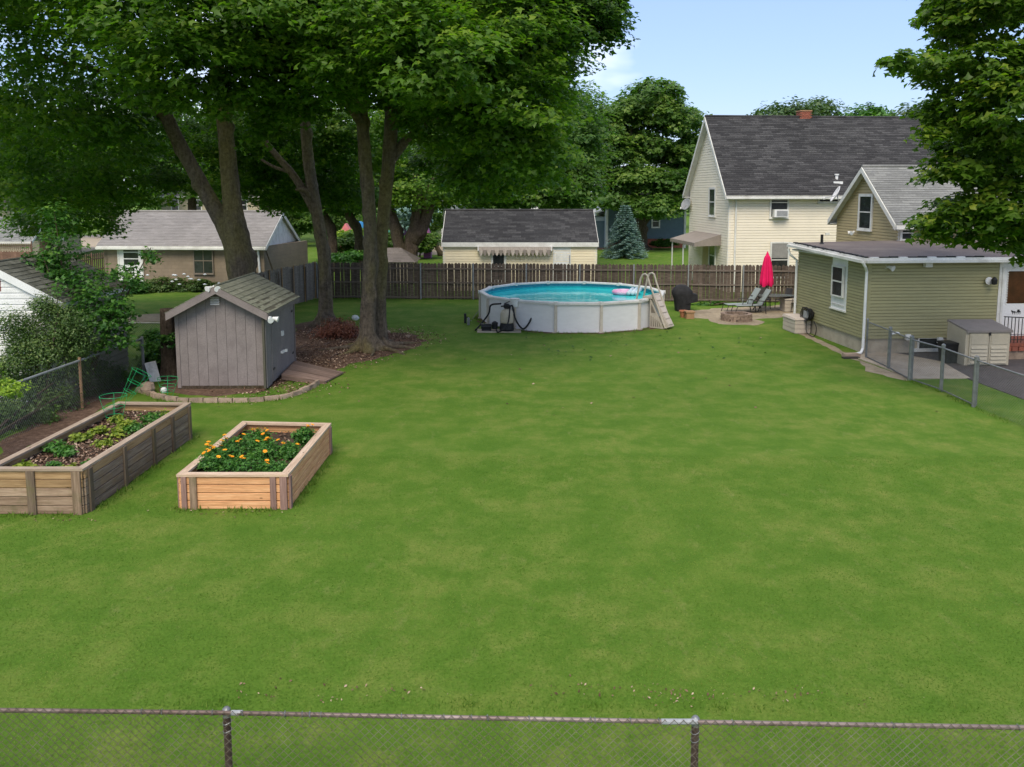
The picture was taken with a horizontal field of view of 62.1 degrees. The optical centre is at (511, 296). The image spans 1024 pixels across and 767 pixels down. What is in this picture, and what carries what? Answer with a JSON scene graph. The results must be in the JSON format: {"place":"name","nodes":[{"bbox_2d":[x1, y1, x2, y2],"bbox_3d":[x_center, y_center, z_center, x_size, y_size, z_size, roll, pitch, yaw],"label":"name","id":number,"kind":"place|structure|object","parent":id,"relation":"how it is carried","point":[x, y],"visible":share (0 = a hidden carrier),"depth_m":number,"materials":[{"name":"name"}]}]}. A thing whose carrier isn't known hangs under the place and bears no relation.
{"place":"outdoors","nodes":[
{"label":"outdoors","id":0,"kind":"place"},
{"bbox_2d":[0,217,63,251],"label":"house","id":1,"kind":"structure","parent":0,"point":[15,239],"depth_m":62.01,"materials":[{"name":"grey"}]},
{"bbox_2d":[0,382,137,459],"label":"bare ground","id":2,"kind":"structure","parent":0,"point":[21,441],"depth_m":19.89,"materials":[{"name":"brown soil"}]},
{"bbox_2d":[76,234,102,254],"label":"driveway","id":3,"kind":"structure","parent":0,"point":[92,241],"depth_m":91.28,"materials":[{"name":"concrete"}]},
{"bbox_2d":[95,210,307,288],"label":"house","id":4,"kind":"structure","parent":0,"point":[188,242],"depth_m":47.08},
{"bbox_2d":[117,250,144,282],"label":"door","id":5,"kind":"structure","parent":4,"relation":"in","point":[123,256],"depth_m":46.94,"materials":[{"name":"white paint"}]},
{"bbox_2d":[193,250,214,274],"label":"window","id":6,"kind":"structure","parent":4,"relation":"in","point":[203,260],"depth_m":46.72,"materials":[{"name":"beige plastic"}]},
{"bbox_2d":[158,190,259,209],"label":"house","id":7,"kind":"structure","parent":0,"point":[180,207],"depth_m":104.37,"materials":[{"name":"brown"}]},
{"bbox_2d":[159,319,426,395],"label":"mulch ground","id":8,"kind":"structure","parent":0,"point":[304,340],"depth_m":28.10,"materials":[{"name":"brown soil"}]},
{"bbox_2d":[165,272,299,388],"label":"shed","id":9,"kind":"structure","parent":8,"relation":"on","point":[227,335],"depth_m":23.40,"materials":[{"name":"grey paint"}]},
{"bbox_2d":[270,311,282,381],"bbox_3d":[-6.744,1.349,24.382,0.045,1.980,1.120,0,7,-2],"label":"door","id":10,"kind":"structure","parent":9,"relation":"in","point":[276,339],"depth_m":24.33,"materials":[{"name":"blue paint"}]},
{"bbox_2d":[281,305,293,371],"bbox_3d":[-6.786,1.187,25.702,0.045,1.980,1.500,0,7,-2],"label":"door","id":11,"kind":"structure","parent":9,"relation":"in","point":[286,314],"depth_m":25.68,"materials":[{"name":"blue paint"}]},
{"bbox_2d":[199,0,413,326],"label":"maple tree","id":12,"kind":"object","parent":8,"relation":"on","point":[312,186],"visible":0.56,"depth_m":34.20,"materials":[{"name":"green plant"}]},
{"bbox_2d":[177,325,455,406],"bbox_3d":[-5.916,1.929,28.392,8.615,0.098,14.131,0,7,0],"label":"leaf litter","id":13,"kind":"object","parent":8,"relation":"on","point":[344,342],"visible":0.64,"depth_m":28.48,"materials":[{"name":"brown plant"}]},
{"bbox_2d":[309,315,358,340],"bbox_3d":[-6.534,1.267,31.782,2.033,1.102,1.847,0,7,0],"label":"shrub","id":14,"kind":"object","parent":8,"relation":"on","point":[337,328],"visible":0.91,"depth_m":31.55,"materials":[{"name":"red plant"}]},
{"bbox_2d":[316,248,363,262],"bbox_3d":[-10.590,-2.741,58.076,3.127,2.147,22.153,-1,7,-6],"label":"shrub","id":15,"kind":"object","parent":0,"point":[352,255],"visible":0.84,"depth_m":48.51,"materials":[{"name":"green plant"}]},
{"bbox_2d":[327,230,363,252],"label":"shrub","id":16,"kind":"object","parent":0,"point":[345,241],"visible":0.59,"depth_m":68.10,"materials":[{"name":"green plant"}]},
{"bbox_2d":[418,239,442,255],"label":"mulch ground","id":17,"kind":"structure","parent":0,"point":[434,251],"depth_m":77.51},
{"bbox_2d":[399,207,449,232],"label":"hedge","id":18,"kind":"object","parent":17,"relation":"on","point":[437,218],"visible":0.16,"depth_m":85.31,"materials":[{"name":"green plant"}]},
{"bbox_2d":[0,203,1023,766],"bbox_3d":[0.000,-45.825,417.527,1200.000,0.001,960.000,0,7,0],"label":"ground","id":19,"kind":"structure","parent":0,"point":[456,389],"depth_m":12.56,"materials":[{"name":"green plant"}]},
{"bbox_2d":[0,364,30,400],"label":"shrub","id":20,"kind":"object","parent":19,"relation":"on","point":[7,389],"visible":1,"depth_m":16.78,"materials":[{"name":"green plant"}]},
{"bbox_2d":[0,241,32,259],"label":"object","id":21,"kind":"object","parent":19,"relation":"on","point":[7,254],"visible":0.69,"depth_m":50.05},
{"bbox_2d":[0,284,111,408],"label":"shrub","id":22,"kind":"object","parent":19,"relation":"on","point":[32,347],"visible":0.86,"depth_m":21.18,"materials":[{"name":"green plant"}]},
{"bbox_2d":[0,196,113,253],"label":"house","id":23,"kind":"structure","parent":19,"relation":"on","point":[34,245],"depth_m":73.96,"materials":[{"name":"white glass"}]},
{"bbox_2d":[0,139,127,254],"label":"tree","id":24,"kind":"object","parent":19,"relation":"on","point":[42,246],"visible":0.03,"depth_m":68.40,"materials":[{"name":"green plant"}]},
{"bbox_2d":[0,252,128,401],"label":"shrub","id":25,"kind":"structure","parent":19,"relation":"on","point":[21,282],"depth_m":22.00,"materials":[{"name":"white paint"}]},
{"bbox_2d":[0,352,139,435],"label":"shrub","id":26,"kind":"object","parent":19,"relation":"on","point":[39,416],"visible":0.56,"depth_m":20.75,"materials":[{"name":"green plant"}]},
{"bbox_2d":[0,336,145,443],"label":"chain link fence","id":27,"kind":"object","parent":19,"relation":"on","point":[142,357],"visible":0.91,"depth_m":21.12,"materials":[{"name":"grey metal"}]},
{"bbox_2d":[20,197,164,395],"bbox_3d":[-11.485,0.017,22.692,4.594,5.265,2.535,3,7,21],"label":"sapling","id":28,"kind":"object","parent":19,"relation":"on","point":[108,323],"visible":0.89,"depth_m":22.50,"materials":[{"name":"green plant"}]},
{"bbox_2d":[0,401,192,514],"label":"raised bed","id":29,"kind":"object","parent":19,"relation":"on","point":[107,473],"visible":0.79,"depth_m":15.21,"materials":[{"name":"wood"}]},
{"bbox_2d":[54,445,78,456],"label":"vegetable plant","id":30,"kind":"object","parent":29,"relation":"on","point":[69,450],"visible":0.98,"depth_m":15.47,"materials":[{"name":"green plant"}]},
{"bbox_2d":[19,410,162,465],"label":"plants","id":31,"kind":"object","parent":29,"relation":"on","point":[88,442],"visible":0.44,"depth_m":16.16,"materials":[{"name":"green plant"}]},
{"bbox_2d":[144,361,160,381],"bbox_3d":[-10.284,2.147,24.367,0.420,0.600,0.060,-3,8,-23],"label":"leaning board","id":32,"kind":"object","parent":19,"relation":"on","point":[152,369],"visible":0.86,"depth_m":24.34,"materials":[{"name":"grey wood"}]},
{"bbox_2d":[130,328,175,375],"bbox_3d":[-10.405,1.858,25.390,2.468,1.956,1.733,4,8,29],"label":"shrub","id":33,"kind":"object","parent":19,"relation":"on","point":[153,339],"visible":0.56,"depth_m":25.10,"materials":[{"name":"green plant"}]},
{"bbox_2d":[159,308,176,381],"bbox_3d":[-9.958,1.373,24.747,1.047,2.068,1.040,0,7,0],"label":"tree stump","id":34,"kind":"object","parent":19,"relation":"on","point":[168,366],"visible":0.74,"depth_m":24.61,"materials":[{"name":"brown wood"}]},
{"bbox_2d":[148,276,197,292],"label":"shrub","id":35,"kind":"object","parent":19,"relation":"on","point":[164,286],"visible":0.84,"depth_m":46.19,"materials":[{"name":"green plant"}]},
{"bbox_2d":[0,0,360,279],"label":"maple tree","id":36,"kind":"object","parent":19,"relation":"on","point":[147,97],"visible":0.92,"depth_m":26.46,"materials":[{"name":"green plant"}]},
{"bbox_2d":[125,118,249,209],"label":"tree","id":37,"kind":"object","parent":19,"relation":"on","point":[192,202],"visible":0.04,"depth_m":77.53,"materials":[{"name":"green plant"}]},
{"bbox_2d":[187,278,217,291],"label":"shrub","id":38,"kind":"object","parent":19,"relation":"on","point":[200,287],"visible":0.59,"depth_m":46.13,"materials":[{"name":"green plant"}]},
{"bbox_2d":[135,380,319,402],"bbox_3d":[-7.684,2.576,22.744,4.898,0.142,1.812,-1,7,-10],"label":"garden edging","id":39,"kind":"object","parent":19,"relation":"on","point":[299,391],"visible":0.98,"depth_m":22.13,"materials":[{"name":"stone"}]},
{"bbox_2d":[176,421,332,509],"bbox_3d":[-4.742,3.136,16.225,2.011,0.620,3.438,0,7,0],"label":"raised bed","id":40,"kind":"object","parent":19,"relation":"on","point":[289,483],"visible":0.59,"depth_m":14.58,"materials":[{"name":"brown wood"}]},
{"bbox_2d":[196,448,233,471],"bbox_3d":[-5.282,2.971,15.234,0.725,0.503,0.783,0,7,0],"label":"marigold plant","id":41,"kind":"object","parent":40,"relation":"on","point":[218,459],"visible":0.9,"depth_m":15.16,"materials":[{"name":"green plant"}]},
{"bbox_2d":[216,433,256,458],"bbox_3d":[-5.189,2.837,16.011,0.770,0.558,0.726,0,7,0],"label":"marigold plant","id":42,"kind":"object","parent":40,"relation":"on","point":[235,448],"visible":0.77,"depth_m":15.92,"materials":[{"name":"green plant"}]},
{"bbox_2d":[222,449,266,471],"bbox_3d":[-4.757,2.994,15.185,0.727,0.466,0.763,4,8,29],"label":"marigold plant","id":43,"kind":"object","parent":40,"relation":"on","point":[234,466],"visible":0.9,"depth_m":15.07,"materials":[{"name":"green plant"}]},
{"bbox_2d":[242,425,276,446],"bbox_3d":[-4.969,2.784,16.741,0.677,0.448,0.700,7,10,43],"label":"marigold plant","id":44,"kind":"object","parent":40,"relation":"on","point":[260,435],"visible":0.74,"depth_m":16.68,"materials":[{"name":"green plant"}]},
{"bbox_2d":[241,437,280,461],"bbox_3d":[-4.691,2.888,15.980,0.697,0.479,0.806,0,7,0],"label":"marigold plant","id":45,"kind":"object","parent":40,"relation":"on","point":[271,449],"visible":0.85,"depth_m":15.89,"materials":[{"name":"green plant"}]},
{"bbox_2d":[255,456,291,471],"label":"marigold plant","id":46,"kind":"object","parent":40,"relation":"on","point":[270,466],"visible":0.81,"depth_m":14.97,"materials":[{"name":"green plant"}]},
{"bbox_2d":[272,440,301,460],"bbox_3d":[-4.257,2.916,16.051,0.558,0.394,0.592,3,8,22],"label":"marigold plant","id":47,"kind":"object","parent":40,"relation":"on","point":[288,449],"visible":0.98,"depth_m":15.97,"materials":[{"name":"green plant"}]},
{"bbox_2d":[290,424,316,446],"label":"marigold plant","id":48,"kind":"object","parent":40,"relation":"on","point":[301,436],"visible":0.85,"depth_m":16.82,"materials":[{"name":"green plant"}]},
{"bbox_2d":[257,262,318,304],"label":"board fence","id":49,"kind":"object","parent":19,"relation":"on","point":[300,280],"visible":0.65,"depth_m":41.56,"materials":[{"name":"grey wood"}]},
{"bbox_2d":[285,211,313,237],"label":"tree","id":50,"kind":"object","parent":19,"relation":"on","point":[300,223],"visible":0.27,"depth_m":82.82,"materials":[{"name":"green plant"}]},
{"bbox_2d":[281,361,343,383],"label":"wooden ramp","id":51,"kind":"structure","parent":19,"relation":"on","point":[297,371],"depth_m":24.92,"materials":[{"name":"brown wood"}]},
{"bbox_2d":[278,150,349,271],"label":"tree","id":52,"kind":"object","parent":19,"relation":"on","point":[330,227],"visible":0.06,"depth_m":57.65,"materials":[{"name":"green plant"}]},
{"bbox_2d":[304,213,361,234],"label":"hedge","id":53,"kind":"object","parent":19,"relation":"on","point":[339,222],"visible":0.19,"depth_m":90.85,"materials":[{"name":"green plant"}]},
{"bbox_2d":[327,153,363,269],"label":"tree","id":54,"kind":"object","parent":19,"relation":"on","point":[354,223],"visible":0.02,"depth_m":59.68,"materials":[{"name":"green plant"}]},
{"bbox_2d":[322,137,411,248],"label":"tree","id":55,"kind":"object","parent":19,"relation":"on","point":[396,231],"visible":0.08,"depth_m":52.61,"materials":[{"name":"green plant"}]},
{"bbox_2d":[387,248,419,283],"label":"shed","id":56,"kind":"structure","parent":19,"relation":"on","point":[399,255],"depth_m":50.60,"materials":[{"name":"grey"}]},
{"bbox_2d":[393,204,442,255],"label":"tree","id":57,"kind":"object","parent":19,"relation":"on","point":[402,215],"visible":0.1,"depth_m":70.94,"materials":[{"name":"green plant"}]},
{"bbox_2d":[373,127,484,255],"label":"tree","id":58,"kind":"object","parent":19,"relation":"on","point":[417,194],"visible":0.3,"depth_m":52.30,"materials":[{"name":"green plant"}]},
{"bbox_2d":[418,232,441,258],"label":"shrub","id":59,"kind":"object","parent":19,"relation":"on","point":[430,241],"visible":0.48,"depth_m":68.16,"materials":[{"name":"green plant"}]},
{"bbox_2d":[276,0,640,356],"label":"maple tree","id":60,"kind":"object","parent":19,"relation":"on","point":[504,69],"visible":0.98,"depth_m":23.33,"materials":[{"name":"green plant"}]},
{"bbox_2d":[477,329,520,332],"bbox_3d":[-0.500,1.345,33.190,1.700,0.040,0.700,0,7,0],"label":"equipment pad","id":61,"kind":"object","parent":19,"relation":"on","point":[494,331],"visible":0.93,"depth_m":32.91,"materials":[{"name":"concrete"}]},
{"bbox_2d":[499,301,513,330],"bbox_3d":[-0.200,0.751,33.117,0.580,1.156,0.571,0,7,0],"label":"pool filter","id":62,"kind":"object","parent":61,"relation":"on","point":[504,314],"visible":0.95,"depth_m":32.94,"materials":[{"name":"black plastic"}]},
{"bbox_2d":[2,297,1008,518],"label":"edge grass","id":63,"kind":"structure","parent":19,"relation":"on","point":[103,504],"depth_m":16.32,"materials":[{"name":"green plant"}]},
{"bbox_2d":[0,706,1023,766],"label":"chain link fence","id":64,"kind":"object","parent":19,"relation":"on","point":[694,721],"visible":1,"depth_m":6.84,"materials":[{"name":"metal"}]},
{"bbox_2d":[457,79,617,208],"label":"tree","id":65,"kind":"object","parent":19,"relation":"on","point":[586,174],"visible":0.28,"depth_m":58.81,"materials":[{"name":"green plant"}]},
{"bbox_2d":[316,262,797,301],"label":"stockade fence","id":66,"kind":"object","parent":19,"relation":"on","point":[420,281],"visible":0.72,"depth_m":42.55,"materials":[{"name":"brown wood"}]},
{"bbox_2d":[475,318,651,333],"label":"pool edge mulch","id":67,"kind":"object","parent":19,"relation":"on","point":[567,333],"visible":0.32,"depth_m":32.90,"materials":[{"name":"brown soil"}]},
{"bbox_2d":[478,281,665,332],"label":"pool","id":68,"kind":"structure","parent":67,"relation":"on","point":[572,306],"depth_m":33.50,"materials":[{"name":"metal"}]},
{"bbox_2d":[600,205,647,258],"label":"spruce tree","id":69,"kind":"object","parent":19,"relation":"on","point":[624,245],"visible":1,"depth_m":69.48,"materials":[{"name":"green plant"}]},
{"bbox_2d":[591,184,685,247],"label":"house","id":70,"kind":"structure","parent":19,"relation":"on","point":[666,228],"depth_m":82.19,"materials":[{"name":"blue stone"}]},
{"bbox_2d":[586,76,712,250],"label":"tree","id":71,"kind":"object","parent":19,"relation":"on","point":[657,107],"visible":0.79,"depth_m":76.36,"materials":[{"name":"green plant"}]},
{"bbox_2d":[636,272,673,328],"bbox_3d":[5.721,0.142,34.051,1.497,2.178,0.636,5,9,38],"label":"pool ladder","id":72,"kind":"object","parent":19,"relation":"on","point":[660,305],"visible":0.91,"depth_m":33.83,"materials":[{"name":"beige plastic"}]},
{"bbox_2d":[672,284,697,311],"bbox_3d":[7.856,0.063,38.835,1.149,1.210,0.623,0,7,0],"label":"grill","id":73,"kind":"object","parent":19,"relation":"on","point":[684,296],"visible":0.94,"depth_m":38.56,"materials":[{"name":"black fabric"}]},
{"bbox_2d":[746,95,850,115],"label":"tree","id":74,"kind":"object","parent":19,"relation":"on","point":[819,107],"visible":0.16,"depth_m":100.55,"materials":[{"name":"green plant"}]},
{"bbox_2d":[800,334,860,360],"bbox_3d":[11.092,1.631,30.995,0.598,0.001,7.576,0,7,0],"label":"dirt strip","id":75,"kind":"object","parent":19,"relation":"on","point":[832,347],"visible":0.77,"depth_m":30.31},
{"bbox_2d":[782,313,810,333],"bbox_3d":[11.081,1.058,33.151,0.680,0.620,1.210,-1,7,-5],"label":"deck box","id":76,"kind":"object","parent":75,"relation":"on","point":[794,323],"visible":0.96,"depth_m":32.64,"materials":[{"name":"beige plastic"}]},
{"bbox_2d":[839,102,896,115],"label":"tree","id":77,"kind":"object","parent":19,"relation":"on","point":[874,111],"visible":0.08,"depth_m":97.19,"materials":[{"name":"green plant"}]},
{"bbox_2d":[862,361,906,379],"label":"worn ground","id":78,"kind":"structure","parent":19,"relation":"on","point":[869,367],"depth_m":25.75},
{"bbox_2d":[787,234,1023,353],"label":"house","id":79,"kind":"structure","parent":19,"relation":"on","point":[845,290],"depth_m":28.62,"materials":[{"name":"green"}]},
{"bbox_2d":[830,265,844,297],"bbox_3d":[11.539,-0.537,30.171,0.072,1.100,0.875,-1,7,-5],"label":"window","id":80,"kind":"structure","parent":79,"relation":"in","point":[837,272],"depth_m":30.14,"materials":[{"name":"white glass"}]},
{"bbox_2d":[914,338,937,351],"bbox_3d":[14.058,1.623,28.709,1.094,0.480,0.102,-1,7,-5],"label":"basement window","id":81,"kind":"structure","parent":79,"relation":"in","point":[933,341],"depth_m":28.68,"materials":[{"name":"grey glass"}]},
{"bbox_2d":[999,267,1023,333],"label":"door","id":82,"kind":"structure","parent":79,"relation":"in","point":[1012,289],"depth_m":28.66,"materials":[{"name":"white paint"}]},
{"bbox_2d":[891,97,970,151],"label":"tree","id":83,"kind":"object","parent":19,"relation":"on","point":[909,110],"visible":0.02,"depth_m":89.60,"materials":[{"name":"green plant"}]},
{"bbox_2d":[865,318,1023,425],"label":"chain link fence","id":84,"kind":"object","parent":19,"relation":"on","point":[976,373],"visible":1,"depth_m":23.13,"materials":[{"name":"metal"}]},
{"bbox_2d":[872,0,1023,268],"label":"maple tree","id":85,"kind":"object","parent":19,"relation":"on","point":[961,26],"visible":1,"depth_m":19.74,"materials":[{"name":"green plant"}]},
{"bbox_2d":[947,319,1013,364],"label":"storage shed","id":86,"kind":"structure","parent":19,"relation":"on","point":[986,340],"depth_m":26.48,"materials":[{"name":"plastic"}]},
{"bbox_2d":[968,333,988,364],"bbox_3d":[14.503,1.639,26.447,0.610,0.980,0.080,0,7,-3],"label":"door","id":87,"kind":"structure","parent":86,"relation":"in","point":[978,342],"depth_m":26.42,"materials":[{"name":"plastic"}]},
{"bbox_2d":[987,333,1008,363],"bbox_3d":[15.138,1.635,26.484,0.610,0.980,0.080,0,7,-3],"label":"door","id":88,"kind":"structure","parent":86,"relation":"in","point":[998,342],"depth_m":26.47,"materials":[{"name":"plastic"}]},
{"bbox_2d":[0,0,1023,191],"label":"sky","id":89,"kind":"structure","parent":0,"point":[730,57],"materials":[{"name":"blue"}]},
{"bbox_2d":[441,209,598,290],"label":"garage","id":90,"kind":"structure","parent":0,"point":[570,236],"depth_m":47.02,"materials":[{"name":"beige plastic"}]},
{"bbox_2d":[477,246,552,255],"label":"awning","id":91,"kind":"object","parent":90,"relation":"attached to","point":[517,250],"visible":1,"depth_m":46.30,"materials":[{"name":"fabric"}]},
{"bbox_2d":[553,247,570,280],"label":"door","id":92,"kind":"structure","parent":90,"relation":"in","point":[558,250],"depth_m":46.63,"materials":[{"name":"white paint"}]},
{"bbox_2d":[155,691,979,715],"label":"edge grass","id":93,"kind":"structure","parent":0,"point":[466,703],"depth_m":9.01,"materials":[{"name":"green plant"}]},
{"bbox_2d":[693,305,793,325],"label":"patio dirt","id":94,"kind":"structure","parent":0,"point":[714,315],"depth_m":38.03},
{"bbox_2d":[720,311,751,321],"bbox_3d":[9.511,0.859,36.067,1.319,0.304,1.316,0,7,0],"label":"fire pit","id":95,"kind":"object","parent":94,"relation":"on","point":[735,316],"visible":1,"depth_m":35.64,"materials":[{"name":"brown stone"}]},
{"bbox_2d":[721,288,761,311],"bbox_3d":[10.391,0.169,38.570,1.670,1.076,0.642,-1,7,-8],"label":"lounge chair","id":96,"kind":"object","parent":94,"relation":"on","point":[756,292],"visible":0.88,"depth_m":38.54,"materials":[{"name":"grey metal"}]},
{"bbox_2d":[731,288,771,313],"bbox_3d":[10.734,0.215,38.190,1.670,1.076,0.643,0,7,-4],"label":"lounge chair","id":97,"kind":"object","parent":94,"relation":"on","point":[763,298],"visible":0.94,"depth_m":38.02,"materials":[{"name":"grey metal"}]},
{"bbox_2d":[759,251,773,304],"bbox_3d":[11.589,-0.688,38.757,0.592,2.720,0.626,-2,7,-14],"label":"patio umbrella","id":98,"kind":"object","parent":94,"relation":"on","point":[766,277],"visible":1,"depth_m":38.54,"materials":[{"name":"red fabric"}]},
{"bbox_2d":[779,297,796,311],"bbox_3d":[12.752,0.356,38.784,0.960,0.640,0.660,-1,7,-5],"label":"deck box","id":99,"kind":"object","parent":94,"relation":"on","point":[785,304],"visible":0.49,"depth_m":38.49,"materials":[{"name":"beige plastic"}]},
{"bbox_2d":[670,110,937,291],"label":"house","id":100,"kind":"structure","parent":0,"point":[757,188],"depth_m":47.17,"materials":[{"name":"beige"}]},
{"bbox_2d":[707,187,716,217],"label":"window","id":101,"kind":"structure","parent":100,"relation":"in","point":[712,190],"depth_m":48.36,"materials":[{"name":"white glass"}]},
{"bbox_2d":[769,200,788,218],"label":"window","id":102,"kind":"structure","parent":100,"relation":"in","point":[778,209],"depth_m":45.87,"materials":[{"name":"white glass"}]},
{"bbox_2d":[770,242,789,278],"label":"window","id":103,"kind":"structure","parent":100,"relation":"in","point":[779,254],"depth_m":46.22,"materials":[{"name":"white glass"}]},
{"bbox_2d":[858,352,968,378],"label":"concrete path","id":104,"kind":"structure","parent":0,"point":[919,366],"depth_m":26.38,"materials":[{"name":"grey concrete"}]},
{"bbox_2d":[827,165,1022,241],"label":"house","id":105,"kind":"structure","parent":0,"point":[878,202],"depth_m":35.64,"materials":[{"name":"beige"}]},
{"bbox_2d":[856,194,873,231],"bbox_3d":[15.137,-3.594,36.500,0.100,1.596,1.253,-1,7,-5],"label":"window","id":106,"kind":"structure","parent":105,"relation":"in","point":[865,202],"depth_m":36.46,"materials":[{"name":"white glass"}]},
{"bbox_2d":[900,352,1023,399],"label":"driveway","id":107,"kind":"structure","parent":0,"point":[1016,365],"depth_m":25.41,"materials":[{"name":"grey asphalt"}]},
{"bbox_2d":[937,340,958,363],"bbox_3d":[13.897,1.776,27.059,0.540,0.680,0.540,-1,7,-5],"label":"rubbish bin","id":108,"kind":"object","parent":107,"relation":"on","point":[952,345],"visible":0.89,"depth_m":26.86,"materials":[{"name":"black plastic"}]},
{"bbox_2d":[1004,316,1023,358],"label":"stoop","id":109,"kind":"object","parent":107,"relation":"on","point":[1016,348],"visible":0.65,"depth_m":27.52,"materials":[{"name":"stone"}]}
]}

